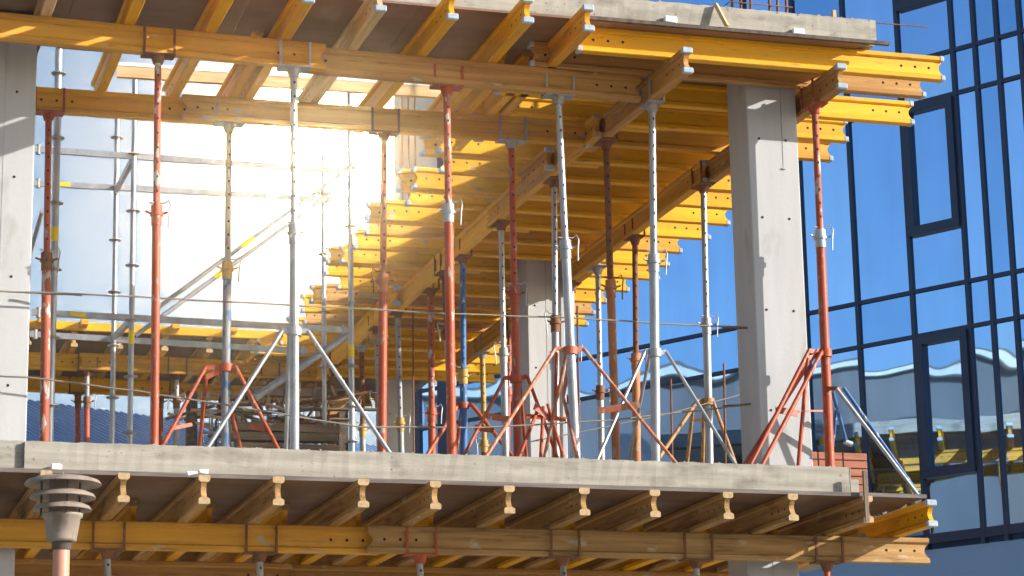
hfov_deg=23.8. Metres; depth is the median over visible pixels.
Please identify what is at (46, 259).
steel prop
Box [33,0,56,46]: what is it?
timber joist
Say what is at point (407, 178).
timber joist
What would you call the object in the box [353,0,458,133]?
timber joist
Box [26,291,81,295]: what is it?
tie rod
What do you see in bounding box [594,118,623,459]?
steel prop
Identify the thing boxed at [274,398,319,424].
scrap rod
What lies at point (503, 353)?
steel prop
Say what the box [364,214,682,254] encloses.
timber joist
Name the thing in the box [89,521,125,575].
steel prop
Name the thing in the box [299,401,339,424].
scrap rod
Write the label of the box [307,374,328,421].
steel prop
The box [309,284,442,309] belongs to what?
timber joist
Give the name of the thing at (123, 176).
scaffold ledger
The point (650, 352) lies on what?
prop tripod
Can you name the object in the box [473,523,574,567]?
timber joist
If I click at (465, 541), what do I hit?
timber beam
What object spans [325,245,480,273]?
timber joist
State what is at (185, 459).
floor slab
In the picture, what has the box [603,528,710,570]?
timber joist
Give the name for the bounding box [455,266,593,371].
timber beam
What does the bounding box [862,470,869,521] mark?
wood stake
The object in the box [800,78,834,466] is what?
steel prop
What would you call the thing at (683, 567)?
timber joist
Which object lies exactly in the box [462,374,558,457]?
prop tripod
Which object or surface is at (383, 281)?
steel prop
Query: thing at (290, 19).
timber joist
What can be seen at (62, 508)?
street lamp
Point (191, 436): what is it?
timber post
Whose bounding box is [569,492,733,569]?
timber joist
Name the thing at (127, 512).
timber joist
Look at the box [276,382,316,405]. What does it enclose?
scrap rod
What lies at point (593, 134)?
timber beam
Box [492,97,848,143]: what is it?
timber joist
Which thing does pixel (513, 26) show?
timber joist
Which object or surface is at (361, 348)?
steel prop
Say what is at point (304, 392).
timber lintel
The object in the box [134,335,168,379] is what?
timber joist
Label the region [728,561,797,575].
concrete column
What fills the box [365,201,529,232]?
timber joist
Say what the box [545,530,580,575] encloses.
steel prop
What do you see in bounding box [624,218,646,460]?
steel prop
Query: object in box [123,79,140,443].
scaffold standard
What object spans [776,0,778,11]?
starter bar
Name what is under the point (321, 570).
timber beam
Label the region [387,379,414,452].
concrete column
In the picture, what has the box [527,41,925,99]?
timber joist
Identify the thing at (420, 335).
timber joist
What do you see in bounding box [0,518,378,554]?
timber beam
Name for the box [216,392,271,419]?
scrap rod
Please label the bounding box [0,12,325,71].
timber beam
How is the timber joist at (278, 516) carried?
on the timber beam at (43, 567)
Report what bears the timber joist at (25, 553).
on the timber beam at (43, 567)
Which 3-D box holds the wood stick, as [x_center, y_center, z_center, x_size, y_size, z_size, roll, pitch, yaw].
[1.614,-2.106,18.757,0.028,0.224,0.035,-38,-31,25]
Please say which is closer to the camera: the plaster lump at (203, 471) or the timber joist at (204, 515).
the plaster lump at (203, 471)
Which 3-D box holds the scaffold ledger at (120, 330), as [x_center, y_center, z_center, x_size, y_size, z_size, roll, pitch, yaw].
[-3.568,0.377,22.247,0.044,0.247,1.507,3,-14,-15]
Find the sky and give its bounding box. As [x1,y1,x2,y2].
[27,46,393,445]
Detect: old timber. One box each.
[231,431,337,443]
[234,442,339,450]
[236,421,339,434]
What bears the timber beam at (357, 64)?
on the steel prop at (294, 232)
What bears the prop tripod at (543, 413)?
on the floor slab at (185, 459)
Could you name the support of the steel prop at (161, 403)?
on the floor slab at (185, 459)
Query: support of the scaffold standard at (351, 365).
on the floor slab at (185, 459)
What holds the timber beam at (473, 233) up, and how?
on the steel prop at (440, 273)
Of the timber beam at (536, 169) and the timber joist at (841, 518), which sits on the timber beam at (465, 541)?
the timber joist at (841, 518)
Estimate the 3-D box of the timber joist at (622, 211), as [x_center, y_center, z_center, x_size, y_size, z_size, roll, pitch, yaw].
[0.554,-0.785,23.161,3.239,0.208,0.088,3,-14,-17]
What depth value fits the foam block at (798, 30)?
18.95 m
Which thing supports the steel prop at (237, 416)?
on the floor slab at (185, 459)
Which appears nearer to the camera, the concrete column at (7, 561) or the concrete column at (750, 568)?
the concrete column at (7, 561)
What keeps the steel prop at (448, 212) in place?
on the floor slab at (185, 459)
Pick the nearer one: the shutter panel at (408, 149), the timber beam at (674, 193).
the timber beam at (674, 193)
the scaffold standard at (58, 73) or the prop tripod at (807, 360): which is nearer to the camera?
the prop tripod at (807, 360)
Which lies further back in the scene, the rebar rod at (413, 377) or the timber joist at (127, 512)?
the rebar rod at (413, 377)
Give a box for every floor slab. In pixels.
[0,440,858,571]
[390,0,876,392]
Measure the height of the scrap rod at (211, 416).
2.057 m
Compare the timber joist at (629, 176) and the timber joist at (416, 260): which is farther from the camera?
the timber joist at (416, 260)
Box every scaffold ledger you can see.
[29,329,307,355]
[32,307,348,334]
[33,178,332,203]
[34,144,345,174]
[111,321,128,341]
[114,160,130,194]
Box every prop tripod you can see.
[161,363,279,448]
[206,326,391,451]
[426,402,512,455]
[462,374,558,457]
[485,345,676,462]
[518,352,565,457]
[596,348,735,463]
[661,397,736,462]
[743,348,831,465]
[826,386,918,493]
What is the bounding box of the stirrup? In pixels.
[723,1,792,10]
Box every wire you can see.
[0,290,747,327]
[0,375,750,427]
[531,394,739,441]
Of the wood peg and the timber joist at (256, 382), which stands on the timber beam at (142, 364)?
the timber joist at (256, 382)
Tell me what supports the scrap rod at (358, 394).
on the floor slab at (185, 459)
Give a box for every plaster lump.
[50,463,61,468]
[186,471,197,474]
[198,469,208,473]
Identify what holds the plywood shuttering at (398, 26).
on the timber joist at (571, 35)
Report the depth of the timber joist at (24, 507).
17.18 m
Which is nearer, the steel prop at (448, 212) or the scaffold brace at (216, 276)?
the steel prop at (448, 212)
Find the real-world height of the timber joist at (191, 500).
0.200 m
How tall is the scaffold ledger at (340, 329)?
0.117 m
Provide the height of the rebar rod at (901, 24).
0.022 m
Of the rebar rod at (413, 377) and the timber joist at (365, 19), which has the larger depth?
the rebar rod at (413, 377)
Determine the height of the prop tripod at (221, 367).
1.012 m
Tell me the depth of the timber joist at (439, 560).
19.99 m
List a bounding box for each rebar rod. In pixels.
[412,309,414,452]
[576,306,580,452]
[670,379,672,462]
[723,363,726,463]
[876,22,927,26]
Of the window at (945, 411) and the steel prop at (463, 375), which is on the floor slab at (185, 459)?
the steel prop at (463, 375)
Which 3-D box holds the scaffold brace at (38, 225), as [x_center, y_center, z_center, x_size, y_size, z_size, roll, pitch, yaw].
[-4.366,-0.430,22.199,0.041,0.198,1.504,3,-14,-16]
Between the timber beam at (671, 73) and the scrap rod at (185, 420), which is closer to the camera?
the timber beam at (671, 73)
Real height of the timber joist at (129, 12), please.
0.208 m
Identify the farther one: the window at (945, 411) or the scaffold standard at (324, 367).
the window at (945, 411)
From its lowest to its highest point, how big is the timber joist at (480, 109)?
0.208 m
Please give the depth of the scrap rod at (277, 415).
25.70 m
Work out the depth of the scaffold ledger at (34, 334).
23.11 m
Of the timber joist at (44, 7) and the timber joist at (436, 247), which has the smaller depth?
the timber joist at (44, 7)
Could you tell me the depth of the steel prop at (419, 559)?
17.83 m
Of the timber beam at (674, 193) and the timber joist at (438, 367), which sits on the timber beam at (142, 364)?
the timber joist at (438, 367)
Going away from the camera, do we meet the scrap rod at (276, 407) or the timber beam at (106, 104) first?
the timber beam at (106, 104)
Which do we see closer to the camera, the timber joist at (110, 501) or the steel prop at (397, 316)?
the timber joist at (110, 501)
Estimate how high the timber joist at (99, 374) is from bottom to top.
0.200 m
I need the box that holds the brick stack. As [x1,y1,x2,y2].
[812,452,868,491]
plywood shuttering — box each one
[0,0,889,398]
[0,468,926,564]
[28,320,282,385]
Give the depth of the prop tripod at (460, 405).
23.27 m
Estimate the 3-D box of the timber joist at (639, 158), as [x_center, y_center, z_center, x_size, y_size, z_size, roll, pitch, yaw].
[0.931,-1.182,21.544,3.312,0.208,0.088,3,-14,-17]
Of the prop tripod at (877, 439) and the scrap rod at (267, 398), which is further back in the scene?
the scrap rod at (267, 398)
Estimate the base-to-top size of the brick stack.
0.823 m
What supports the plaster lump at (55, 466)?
on the plywood shuttering at (154, 493)
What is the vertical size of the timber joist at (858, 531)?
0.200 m
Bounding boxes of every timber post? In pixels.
[185,391,197,445]
[336,391,347,450]
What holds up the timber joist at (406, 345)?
on the timber beam at (339, 353)
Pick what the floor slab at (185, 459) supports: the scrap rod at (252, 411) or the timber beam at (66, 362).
the scrap rod at (252, 411)
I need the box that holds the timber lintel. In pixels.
[252,387,356,397]
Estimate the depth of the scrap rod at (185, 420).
25.47 m
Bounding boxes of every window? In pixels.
[894,0,938,11]
[902,95,960,237]
[914,328,976,478]
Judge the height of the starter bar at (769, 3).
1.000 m
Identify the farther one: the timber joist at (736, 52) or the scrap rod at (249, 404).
the scrap rod at (249, 404)
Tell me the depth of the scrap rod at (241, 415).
25.48 m
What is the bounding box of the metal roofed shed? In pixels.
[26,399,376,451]
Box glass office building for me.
[414,0,1023,575]
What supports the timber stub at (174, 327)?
on the plywood shuttering at (240, 336)
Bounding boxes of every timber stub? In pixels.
[37,318,40,325]
[79,319,88,327]
[170,324,179,332]
[231,327,237,334]
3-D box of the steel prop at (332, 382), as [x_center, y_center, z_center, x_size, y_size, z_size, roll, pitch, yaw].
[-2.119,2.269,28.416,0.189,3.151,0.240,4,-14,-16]
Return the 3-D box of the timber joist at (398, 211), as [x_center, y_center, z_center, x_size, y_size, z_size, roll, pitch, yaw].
[0.354,-0.658,23.671,3.359,0.208,0.088,3,-14,-17]
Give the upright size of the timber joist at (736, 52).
0.208 m
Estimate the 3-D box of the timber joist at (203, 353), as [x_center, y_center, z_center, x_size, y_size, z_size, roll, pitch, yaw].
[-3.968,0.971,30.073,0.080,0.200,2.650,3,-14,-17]
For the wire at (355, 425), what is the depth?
17.88 m
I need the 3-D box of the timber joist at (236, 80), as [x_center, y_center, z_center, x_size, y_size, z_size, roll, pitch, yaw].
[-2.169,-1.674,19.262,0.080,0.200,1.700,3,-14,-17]
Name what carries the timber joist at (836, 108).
on the timber beam at (671, 73)
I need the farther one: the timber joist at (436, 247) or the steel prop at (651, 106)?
the timber joist at (436, 247)
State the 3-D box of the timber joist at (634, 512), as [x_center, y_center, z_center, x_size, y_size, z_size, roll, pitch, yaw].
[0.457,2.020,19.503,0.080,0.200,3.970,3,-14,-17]
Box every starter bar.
[768,0,770,10]
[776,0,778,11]
[785,0,787,12]
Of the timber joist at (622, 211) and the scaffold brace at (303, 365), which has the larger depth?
the scaffold brace at (303, 365)
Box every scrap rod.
[165,399,231,420]
[167,391,214,428]
[179,397,220,444]
[184,414,237,446]
[191,392,267,446]
[197,391,230,446]
[207,422,233,437]
[209,408,247,443]
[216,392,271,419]
[218,386,265,421]
[233,389,285,413]
[235,401,262,421]
[247,409,308,418]
[252,397,289,423]
[268,382,309,419]
[268,404,348,443]
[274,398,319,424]
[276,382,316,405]
[281,395,329,443]
[289,386,348,444]
[299,385,368,444]
[299,389,375,444]
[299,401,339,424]
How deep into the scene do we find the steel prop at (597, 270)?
24.06 m
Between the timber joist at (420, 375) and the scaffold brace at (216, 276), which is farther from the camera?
the timber joist at (420, 375)
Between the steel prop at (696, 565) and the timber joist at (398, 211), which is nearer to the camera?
the steel prop at (696, 565)
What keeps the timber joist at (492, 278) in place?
on the timber beam at (473, 233)
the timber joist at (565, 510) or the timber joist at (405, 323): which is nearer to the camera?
the timber joist at (565, 510)
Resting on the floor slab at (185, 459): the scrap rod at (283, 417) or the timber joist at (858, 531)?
the scrap rod at (283, 417)
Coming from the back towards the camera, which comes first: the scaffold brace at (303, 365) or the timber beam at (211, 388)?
the timber beam at (211, 388)
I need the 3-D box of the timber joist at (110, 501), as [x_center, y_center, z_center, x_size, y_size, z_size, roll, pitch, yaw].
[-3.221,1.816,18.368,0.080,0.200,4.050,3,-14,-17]
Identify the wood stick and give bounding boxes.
[713,2,728,26]
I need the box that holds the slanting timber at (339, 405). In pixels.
[317,392,348,423]
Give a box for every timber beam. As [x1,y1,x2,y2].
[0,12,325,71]
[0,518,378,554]
[14,558,291,575]
[27,375,171,397]
[28,352,81,371]
[37,87,214,124]
[79,353,328,380]
[164,382,371,406]
[181,94,589,147]
[277,48,640,102]
[288,564,798,575]
[316,286,400,380]
[366,525,929,564]
[390,203,504,315]
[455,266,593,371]
[485,113,602,228]
[518,146,554,192]
[571,160,708,279]
[586,47,693,151]
[698,63,847,190]
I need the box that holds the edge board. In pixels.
[116,62,440,98]
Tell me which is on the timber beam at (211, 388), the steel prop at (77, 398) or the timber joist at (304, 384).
the timber joist at (304, 384)
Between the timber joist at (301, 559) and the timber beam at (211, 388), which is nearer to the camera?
the timber joist at (301, 559)
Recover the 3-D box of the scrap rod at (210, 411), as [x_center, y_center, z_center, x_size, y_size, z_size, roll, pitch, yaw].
[-2.932,2.066,25.263,0.830,2.096,0.100,5,-15,-22]
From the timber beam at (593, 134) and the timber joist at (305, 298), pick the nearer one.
the timber beam at (593, 134)
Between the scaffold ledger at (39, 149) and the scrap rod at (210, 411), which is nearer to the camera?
the scaffold ledger at (39, 149)
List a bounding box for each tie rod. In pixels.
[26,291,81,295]
[723,403,750,406]
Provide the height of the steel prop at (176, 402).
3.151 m
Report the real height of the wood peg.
0.085 m
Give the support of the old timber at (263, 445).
on the old timber
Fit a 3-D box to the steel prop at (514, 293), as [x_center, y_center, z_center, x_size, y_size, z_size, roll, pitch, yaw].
[0.021,0.132,19.732,0.240,3.150,0.136,3,-14,-17]
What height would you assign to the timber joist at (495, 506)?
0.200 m
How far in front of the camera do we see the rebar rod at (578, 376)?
21.02 m
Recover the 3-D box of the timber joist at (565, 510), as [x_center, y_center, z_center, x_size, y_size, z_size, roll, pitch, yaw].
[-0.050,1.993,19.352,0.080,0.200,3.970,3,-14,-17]
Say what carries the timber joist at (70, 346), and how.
on the timber beam at (66, 362)
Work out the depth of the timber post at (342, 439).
25.85 m
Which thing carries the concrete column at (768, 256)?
on the floor slab at (185, 459)
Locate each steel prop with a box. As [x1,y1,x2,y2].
[35,86,65,441]
[68,376,84,442]
[76,354,97,442]
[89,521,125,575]
[140,26,175,444]
[159,380,170,444]
[166,357,187,445]
[213,102,245,446]
[230,383,247,419]
[242,525,277,575]
[259,363,279,419]
[276,40,310,449]
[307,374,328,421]
[326,352,339,444]
[354,334,369,451]
[368,107,399,451]
[368,316,377,451]
[389,308,410,452]
[402,527,437,575]
[421,278,442,453]
[429,64,463,453]
[434,251,445,367]
[454,239,472,454]
[474,334,490,454]
[491,204,510,455]
[495,115,527,456]
[500,313,511,448]
[541,73,580,458]
[543,170,565,457]
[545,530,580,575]
[570,282,582,457]
[587,258,609,459]
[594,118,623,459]
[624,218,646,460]
[639,76,667,460]
[678,533,713,575]
[691,161,718,462]
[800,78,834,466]
[809,536,844,575]
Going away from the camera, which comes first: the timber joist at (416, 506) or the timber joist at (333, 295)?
the timber joist at (416, 506)
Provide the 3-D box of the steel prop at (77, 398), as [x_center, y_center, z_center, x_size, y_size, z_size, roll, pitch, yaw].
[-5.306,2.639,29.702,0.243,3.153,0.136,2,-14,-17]
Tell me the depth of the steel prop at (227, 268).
19.14 m
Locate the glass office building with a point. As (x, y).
(924, 256)
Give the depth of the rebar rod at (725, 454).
20.67 m
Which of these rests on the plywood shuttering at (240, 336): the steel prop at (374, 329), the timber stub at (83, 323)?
the timber stub at (83, 323)
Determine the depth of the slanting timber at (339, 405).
25.80 m
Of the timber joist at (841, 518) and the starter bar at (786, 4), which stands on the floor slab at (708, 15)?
the starter bar at (786, 4)
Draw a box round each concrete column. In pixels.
[0,10,40,441]
[0,548,14,575]
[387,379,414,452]
[517,259,567,457]
[727,84,812,465]
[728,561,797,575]
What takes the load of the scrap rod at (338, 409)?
on the floor slab at (185, 459)
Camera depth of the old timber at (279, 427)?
25.28 m
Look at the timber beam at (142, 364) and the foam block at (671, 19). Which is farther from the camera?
the timber beam at (142, 364)
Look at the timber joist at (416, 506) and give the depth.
17.76 m
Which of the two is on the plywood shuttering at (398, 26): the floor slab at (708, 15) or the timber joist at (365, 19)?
the floor slab at (708, 15)
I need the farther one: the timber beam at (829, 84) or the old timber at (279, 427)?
the old timber at (279, 427)
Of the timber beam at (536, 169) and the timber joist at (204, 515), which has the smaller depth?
the timber joist at (204, 515)
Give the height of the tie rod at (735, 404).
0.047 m
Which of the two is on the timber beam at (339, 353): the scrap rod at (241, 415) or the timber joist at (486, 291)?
the timber joist at (486, 291)
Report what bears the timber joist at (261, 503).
on the timber beam at (43, 567)
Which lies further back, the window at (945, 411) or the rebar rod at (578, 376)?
the window at (945, 411)
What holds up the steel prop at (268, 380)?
on the floor slab at (185, 459)
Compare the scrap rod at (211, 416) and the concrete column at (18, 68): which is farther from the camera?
the scrap rod at (211, 416)
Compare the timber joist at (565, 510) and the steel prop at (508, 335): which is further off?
the steel prop at (508, 335)
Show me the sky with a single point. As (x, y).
(193, 241)
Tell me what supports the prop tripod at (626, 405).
on the floor slab at (185, 459)
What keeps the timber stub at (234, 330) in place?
on the plywood shuttering at (240, 336)
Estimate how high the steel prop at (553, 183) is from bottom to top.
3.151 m
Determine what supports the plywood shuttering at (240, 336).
on the timber joist at (418, 356)
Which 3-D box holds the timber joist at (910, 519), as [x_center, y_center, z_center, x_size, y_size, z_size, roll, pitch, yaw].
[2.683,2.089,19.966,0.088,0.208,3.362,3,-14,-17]
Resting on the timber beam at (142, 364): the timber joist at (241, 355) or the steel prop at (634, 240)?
the timber joist at (241, 355)
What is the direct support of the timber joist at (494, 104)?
on the timber beam at (276, 113)
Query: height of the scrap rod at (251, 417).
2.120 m
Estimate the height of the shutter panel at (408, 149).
4.500 m
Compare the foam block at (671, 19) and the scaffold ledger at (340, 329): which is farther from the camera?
the scaffold ledger at (340, 329)
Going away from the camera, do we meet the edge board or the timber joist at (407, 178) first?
the edge board
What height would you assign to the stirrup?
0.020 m
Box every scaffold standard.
[49,47,65,441]
[106,119,123,443]
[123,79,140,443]
[318,148,329,444]
[344,93,357,450]
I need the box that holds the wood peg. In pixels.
[831,10,835,16]
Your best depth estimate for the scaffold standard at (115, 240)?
23.08 m
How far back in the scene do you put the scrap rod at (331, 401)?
25.77 m
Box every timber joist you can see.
[8,470,52,518]
[15,515,42,557]
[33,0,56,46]
[50,472,129,558]
[55,331,77,375]
[76,500,139,559]
[90,333,123,377]
[91,0,144,90]
[115,475,209,559]
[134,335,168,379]
[142,502,215,560]
[162,0,233,96]
[171,337,212,382]
[179,476,283,561]
[207,504,290,561]
[212,339,256,383]
[216,29,263,96]
[238,0,314,98]
[242,351,500,374]
[250,479,368,562]
[252,379,265,385]
[256,339,511,365]
[279,330,506,354]
[281,511,362,564]
[286,316,506,344]
[297,0,386,102]
[299,381,313,387]
[300,293,588,326]
[302,313,495,332]
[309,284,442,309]
[312,481,440,564]
[323,256,629,292]
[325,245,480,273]
[326,283,595,315]
[329,368,496,383]
[336,277,606,303]
[339,243,659,280]
[342,512,435,565]
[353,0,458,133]
[353,228,669,267]
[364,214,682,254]
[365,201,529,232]
[376,485,514,566]
[387,199,710,240]
[395,168,567,201]
[404,193,729,226]
[406,518,504,566]
[411,166,731,209]
[419,136,599,167]
[421,0,533,138]
[435,138,729,173]
[436,51,507,142]
[438,158,730,192]
[442,488,589,567]
[452,51,532,150]
[472,101,657,132]
[473,4,594,141]
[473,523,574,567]
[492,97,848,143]
[494,80,914,126]
[507,490,660,568]
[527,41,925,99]
[533,524,643,569]
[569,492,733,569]
[575,27,944,83]
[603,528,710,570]
[611,130,832,162]
[631,494,798,570]
[659,528,777,571]
[700,496,873,571]
[727,527,865,572]
[798,499,937,567]
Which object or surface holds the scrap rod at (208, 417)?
on the floor slab at (185, 459)
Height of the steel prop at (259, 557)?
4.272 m
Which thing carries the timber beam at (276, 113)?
on the steel prop at (227, 268)
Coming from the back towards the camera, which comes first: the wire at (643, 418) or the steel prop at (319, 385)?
the steel prop at (319, 385)
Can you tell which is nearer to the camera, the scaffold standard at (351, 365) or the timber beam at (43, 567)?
the timber beam at (43, 567)
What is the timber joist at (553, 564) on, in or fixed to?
on the timber beam at (321, 570)
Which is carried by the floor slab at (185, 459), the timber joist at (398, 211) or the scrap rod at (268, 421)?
the scrap rod at (268, 421)
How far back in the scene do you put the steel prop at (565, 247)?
18.59 m
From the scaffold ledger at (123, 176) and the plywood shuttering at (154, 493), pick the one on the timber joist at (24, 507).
the plywood shuttering at (154, 493)
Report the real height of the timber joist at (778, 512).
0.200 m
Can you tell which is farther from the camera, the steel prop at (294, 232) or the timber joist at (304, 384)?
the timber joist at (304, 384)
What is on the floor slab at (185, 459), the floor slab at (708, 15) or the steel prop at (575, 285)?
the steel prop at (575, 285)
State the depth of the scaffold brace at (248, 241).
22.02 m
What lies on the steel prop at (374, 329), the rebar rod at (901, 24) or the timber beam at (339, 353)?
the timber beam at (339, 353)
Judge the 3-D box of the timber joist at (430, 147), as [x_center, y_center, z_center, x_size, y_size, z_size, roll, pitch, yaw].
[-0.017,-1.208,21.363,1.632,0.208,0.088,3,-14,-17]
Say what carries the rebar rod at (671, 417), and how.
on the floor slab at (185, 459)
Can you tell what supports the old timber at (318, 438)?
on the old timber at (263, 445)
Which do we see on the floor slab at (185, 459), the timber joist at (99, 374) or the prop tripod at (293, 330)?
the prop tripod at (293, 330)
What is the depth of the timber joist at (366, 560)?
19.88 m
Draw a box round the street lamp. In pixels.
[24,472,101,575]
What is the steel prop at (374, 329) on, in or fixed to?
on the floor slab at (185, 459)
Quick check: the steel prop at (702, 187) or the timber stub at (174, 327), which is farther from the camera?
the timber stub at (174, 327)
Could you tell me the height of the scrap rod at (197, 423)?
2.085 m
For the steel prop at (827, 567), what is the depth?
18.74 m
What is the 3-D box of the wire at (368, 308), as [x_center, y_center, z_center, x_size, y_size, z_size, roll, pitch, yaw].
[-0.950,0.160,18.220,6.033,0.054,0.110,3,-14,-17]
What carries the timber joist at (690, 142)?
on the timber beam at (593, 134)
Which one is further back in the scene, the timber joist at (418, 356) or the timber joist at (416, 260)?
the timber joist at (418, 356)
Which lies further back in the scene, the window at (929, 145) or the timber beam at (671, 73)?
the window at (929, 145)
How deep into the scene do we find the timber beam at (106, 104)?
19.24 m
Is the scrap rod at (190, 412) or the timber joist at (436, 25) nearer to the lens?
the timber joist at (436, 25)
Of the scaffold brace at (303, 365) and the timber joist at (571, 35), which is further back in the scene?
the scaffold brace at (303, 365)
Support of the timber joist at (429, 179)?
on the timber beam at (593, 134)
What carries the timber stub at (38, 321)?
on the plywood shuttering at (240, 336)
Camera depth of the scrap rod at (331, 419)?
25.70 m
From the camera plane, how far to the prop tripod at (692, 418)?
20.96 m
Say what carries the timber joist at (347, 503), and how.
on the timber beam at (201, 537)
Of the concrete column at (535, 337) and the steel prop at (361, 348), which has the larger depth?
the steel prop at (361, 348)
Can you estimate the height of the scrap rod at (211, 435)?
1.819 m
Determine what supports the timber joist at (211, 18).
on the timber beam at (106, 104)
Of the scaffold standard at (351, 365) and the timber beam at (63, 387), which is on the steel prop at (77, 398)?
the timber beam at (63, 387)
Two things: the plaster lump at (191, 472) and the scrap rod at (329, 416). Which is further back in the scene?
the scrap rod at (329, 416)
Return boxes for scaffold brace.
[31,209,43,256]
[134,190,333,336]
[160,163,354,307]
[253,333,347,400]
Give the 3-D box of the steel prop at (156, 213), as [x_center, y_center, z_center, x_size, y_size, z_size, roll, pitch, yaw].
[-2.558,-0.360,17.493,0.240,3.151,0.136,3,-14,-17]
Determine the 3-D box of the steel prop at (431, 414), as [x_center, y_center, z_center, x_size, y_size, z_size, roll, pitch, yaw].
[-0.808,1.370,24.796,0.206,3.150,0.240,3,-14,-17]
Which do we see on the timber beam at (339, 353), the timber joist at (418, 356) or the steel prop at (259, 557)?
the timber joist at (418, 356)
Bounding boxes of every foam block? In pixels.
[663,16,676,22]
[792,28,804,33]
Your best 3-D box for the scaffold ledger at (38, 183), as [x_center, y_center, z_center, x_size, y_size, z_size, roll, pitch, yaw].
[-3.160,-0.933,23.505,2.919,0.110,0.044,3,-14,-17]
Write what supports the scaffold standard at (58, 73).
on the floor slab at (185, 459)
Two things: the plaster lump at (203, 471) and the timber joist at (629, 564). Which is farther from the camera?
the timber joist at (629, 564)
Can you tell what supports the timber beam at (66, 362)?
on the steel prop at (86, 401)
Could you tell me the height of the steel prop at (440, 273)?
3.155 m
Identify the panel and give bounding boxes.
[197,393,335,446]
[394,96,436,200]
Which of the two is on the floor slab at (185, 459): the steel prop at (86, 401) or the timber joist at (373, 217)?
the steel prop at (86, 401)

